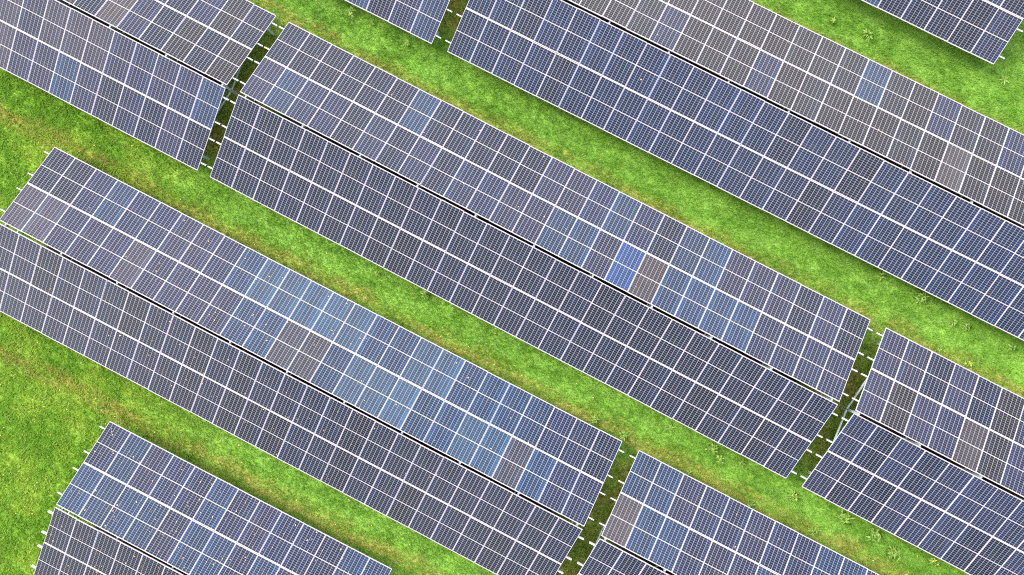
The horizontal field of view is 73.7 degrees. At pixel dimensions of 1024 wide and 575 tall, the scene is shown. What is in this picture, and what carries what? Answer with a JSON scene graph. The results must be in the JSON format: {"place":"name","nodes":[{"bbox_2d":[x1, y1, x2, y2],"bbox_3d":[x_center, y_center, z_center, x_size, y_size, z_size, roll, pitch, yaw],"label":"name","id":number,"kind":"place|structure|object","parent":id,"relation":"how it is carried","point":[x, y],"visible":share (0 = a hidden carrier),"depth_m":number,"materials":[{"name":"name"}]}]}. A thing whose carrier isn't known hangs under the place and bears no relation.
{"place":"outdoors","nodes":[
{"label":"outdoors","id":0,"kind":"place"},
{"bbox_2d":[0,0,1023,574],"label":"ground","id":1,"kind":"structure","parent":0,"point":[842,38],"depth_m":28.39,"materials":[{"name":"green plant"}]},
{"bbox_2d":[0,0,277,170],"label":"solar array","id":2,"kind":"object","parent":1,"relation":"on","point":[111,75],"visible":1,"depth_m":27.63,"materials":[{"name":"photovoltaic glass"},{"name":"galvanised steel"}]},
{"bbox_2d":[31,421,391,574],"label":"solar array","id":3,"kind":"object","parent":1,"relation":"on","point":[253,523],"visible":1,"depth_m":27.63,"materials":[{"name":"photovoltaic glass"},{"name":"galvanised steel"}]},
{"bbox_2d":[0,147,623,574],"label":"solar array","id":4,"kind":"object","parent":1,"relation":"on","point":[122,233],"visible":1,"depth_m":27.42,"materials":[{"name":"photovoltaic glass"},{"name":"galvanised steel"}]},
{"bbox_2d":[56,34,1011,573],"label":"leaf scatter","id":5,"kind":"object","parent":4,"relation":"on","point":[286,392],"visible":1,"depth_m":27.50,"materials":[{"name":"plant"}]},
{"bbox_2d":[347,6,356,19],"bbox_3d":[-6.676,-11.502,28.530,0.450,0.254,0.459,-31,89,2],"label":"weed","id":6,"kind":"object","parent":1,"relation":"on","point":[351,9],"visible":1,"depth_m":28.49,"materials":[{"name":"green plant"}]},
{"bbox_2d":[345,0,452,43],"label":"solar array","id":7,"kind":"object","parent":1,"relation":"on","point":[424,22],"visible":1,"depth_m":27.60,"materials":[{"name":"photovoltaic glass"},{"name":"galvanised steel"}]},
{"bbox_2d":[420,288,429,299],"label":"weed","id":8,"kind":"object","parent":1,"relation":"on","point":[423,292],"visible":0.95,"depth_m":28.36,"materials":[{"name":"green plant"}]},
{"bbox_2d":[0,93,917,571],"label":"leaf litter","id":9,"kind":"object","parent":1,"relation":"on","point":[126,389],"visible":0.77,"depth_m":28.81,"materials":[{"name":"plant"}]},
{"bbox_2d":[208,22,872,477],"bbox_3d":[0.890,-1.633,27.541,26.812,1.905,7.154,27,91,2],"label":"solar array","id":10,"kind":"object","parent":1,"relation":"on","point":[740,404],"visible":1,"depth_m":27.06,"materials":[{"name":"photovoltaic glass"},{"name":"galvanised steel"}]},
{"bbox_2d":[588,415,600,424],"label":"weed","id":11,"kind":"object","parent":1,"relation":"on","point":[593,420],"visible":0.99,"depth_m":28.10,"materials":[{"name":"green plant"}]},
{"bbox_2d":[619,430,627,440],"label":"weed","id":12,"kind":"object","parent":1,"relation":"on","point":[623,434],"visible":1,"depth_m":28.07,"materials":[{"name":"green plant"}]},
{"bbox_2d":[704,443,718,453],"bbox_3d":[8.208,6.576,27.947,0.588,0.288,0.535,22,91,2],"label":"weed","id":13,"kind":"object","parent":1,"relation":"on","point":[713,447],"visible":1,"depth_m":27.92,"materials":[{"name":"green plant"}]},
{"bbox_2d":[716,455,724,464],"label":"weed","id":14,"kind":"object","parent":1,"relation":"on","point":[720,458],"visible":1,"depth_m":27.91,"materials":[{"name":"green plant"}]},
{"bbox_2d":[577,450,878,574],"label":"solar array","id":15,"kind":"object","parent":1,"relation":"on","point":[661,531],"visible":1,"depth_m":26.88,"materials":[{"name":"photovoltaic glass"},{"name":"galvanised steel"}]},
{"bbox_2d":[445,0,1023,340],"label":"solar array","id":16,"kind":"object","parent":1,"relation":"on","point":[966,257],"visible":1,"depth_m":26.69,"materials":[{"name":"photovoltaic glass"},{"name":"galvanised steel"}]},
{"bbox_2d":[738,457,745,466],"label":"weed","id":17,"kind":"object","parent":1,"relation":"on","point":[741,462],"visible":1,"depth_m":27.91,"materials":[{"name":"green plant"}]},
{"bbox_2d":[790,490,797,501],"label":"weed","id":18,"kind":"object","parent":1,"relation":"on","point":[794,496],"visible":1,"depth_m":27.82,"materials":[{"name":"green plant"}]},
{"bbox_2d":[807,527,817,535],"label":"weed","id":19,"kind":"object","parent":1,"relation":"on","point":[812,530],"visible":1,"depth_m":27.82,"materials":[{"name":"green plant"}]},
{"bbox_2d":[837,509,853,522],"bbox_3d":[13.502,9.299,27.718,0.553,0.332,0.609,-44,88,2],"label":"weed","id":20,"kind":"object","parent":1,"relation":"on","point":[844,516],"visible":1,"depth_m":27.69,"materials":[{"name":"green plant"}]},
{"bbox_2d":[862,29,872,41],"bbox_3d":[14.448,-10.263,27.708,0.448,0.297,0.528,-35,89,2],"label":"weed","id":21,"kind":"object","parent":1,"relation":"on","point":[867,33],"visible":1,"depth_m":27.67,"materials":[{"name":"green plant"}]},
{"bbox_2d":[866,528,880,542],"bbox_3d":[14.667,10.030,27.676,0.661,0.326,0.618,2,90,2],"label":"weed","id":22,"kind":"object","parent":1,"relation":"on","point":[875,535],"visible":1,"depth_m":27.63,"materials":[{"name":"green plant"}]},
{"bbox_2d":[876,271,885,280],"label":"weed","id":23,"kind":"object","parent":1,"relation":"on","point":[880,275],"visible":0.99,"depth_m":27.67,"materials":[{"name":"green plant"}]},
{"bbox_2d":[888,546,900,560],"bbox_3d":[15.457,10.770,27.663,0.559,0.293,0.594,0,90,2],"label":"weed","id":24,"kind":"object","parent":1,"relation":"on","point":[893,552],"visible":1,"depth_m":27.63,"materials":[{"name":"green plant"}]},
{"bbox_2d":[800,328,1023,574],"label":"solar array","id":25,"kind":"object","parent":1,"relation":"on","point":[966,521],"visible":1,"depth_m":26.48,"materials":[{"name":"photovoltaic glass"},{"name":"galvanised steel"}]},
{"bbox_2d":[913,292,929,304],"bbox_3d":[16.543,0.421,27.625,0.646,0.398,0.635,11,90,2],"label":"weed","id":26,"kind":"object","parent":1,"relation":"on","point":[922,297],"visible":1,"depth_m":27.57,"materials":[{"name":"green plant"}]},
{"bbox_2d":[928,556,939,566],"bbox_3d":[17.083,11.094,27.623,0.513,0.257,0.398,7,90,2],"label":"weed","id":27,"kind":"object","parent":1,"relation":"on","point":[933,561],"visible":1,"depth_m":27.61,"materials":[{"name":"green plant"}]},
{"bbox_2d":[861,0,1023,63],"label":"solar array","id":28,"kind":"object","parent":1,"relation":"on","point":[985,30],"visible":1,"depth_m":26.72,"materials":[{"name":"photovoltaic glass"},{"name":"galvanised steel"}]},
{"bbox_2d":[949,318,957,325],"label":"weed","id":29,"kind":"object","parent":1,"relation":"on","point":[954,322],"visible":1,"depth_m":27.61,"materials":[{"name":"green plant"}]},
{"bbox_2d":[961,322,970,330],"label":"weed","id":30,"kind":"object","parent":1,"relation":"on","point":[966,326],"visible":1,"depth_m":27.54,"materials":[{"name":"green plant"}]},
{"bbox_2d":[962,359,971,366],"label":"weed","id":31,"kind":"object","parent":1,"relation":"on","point":[968,363],"visible":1,"depth_m":27.58,"materials":[{"name":"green plant"}]},
{"bbox_2d":[999,74,1008,84],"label":"weed","id":32,"kind":"object","parent":1,"relation":"on","point":[1004,78],"visible":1,"depth_m":27.58,"materials":[{"name":"green plant"}]},
{"bbox_2d":[1005,343,1015,350],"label":"weed","id":33,"kind":"object","parent":1,"relation":"on","point":[1009,347],"visible":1,"depth_m":27.53,"materials":[{"name":"green plant"}]}
]}

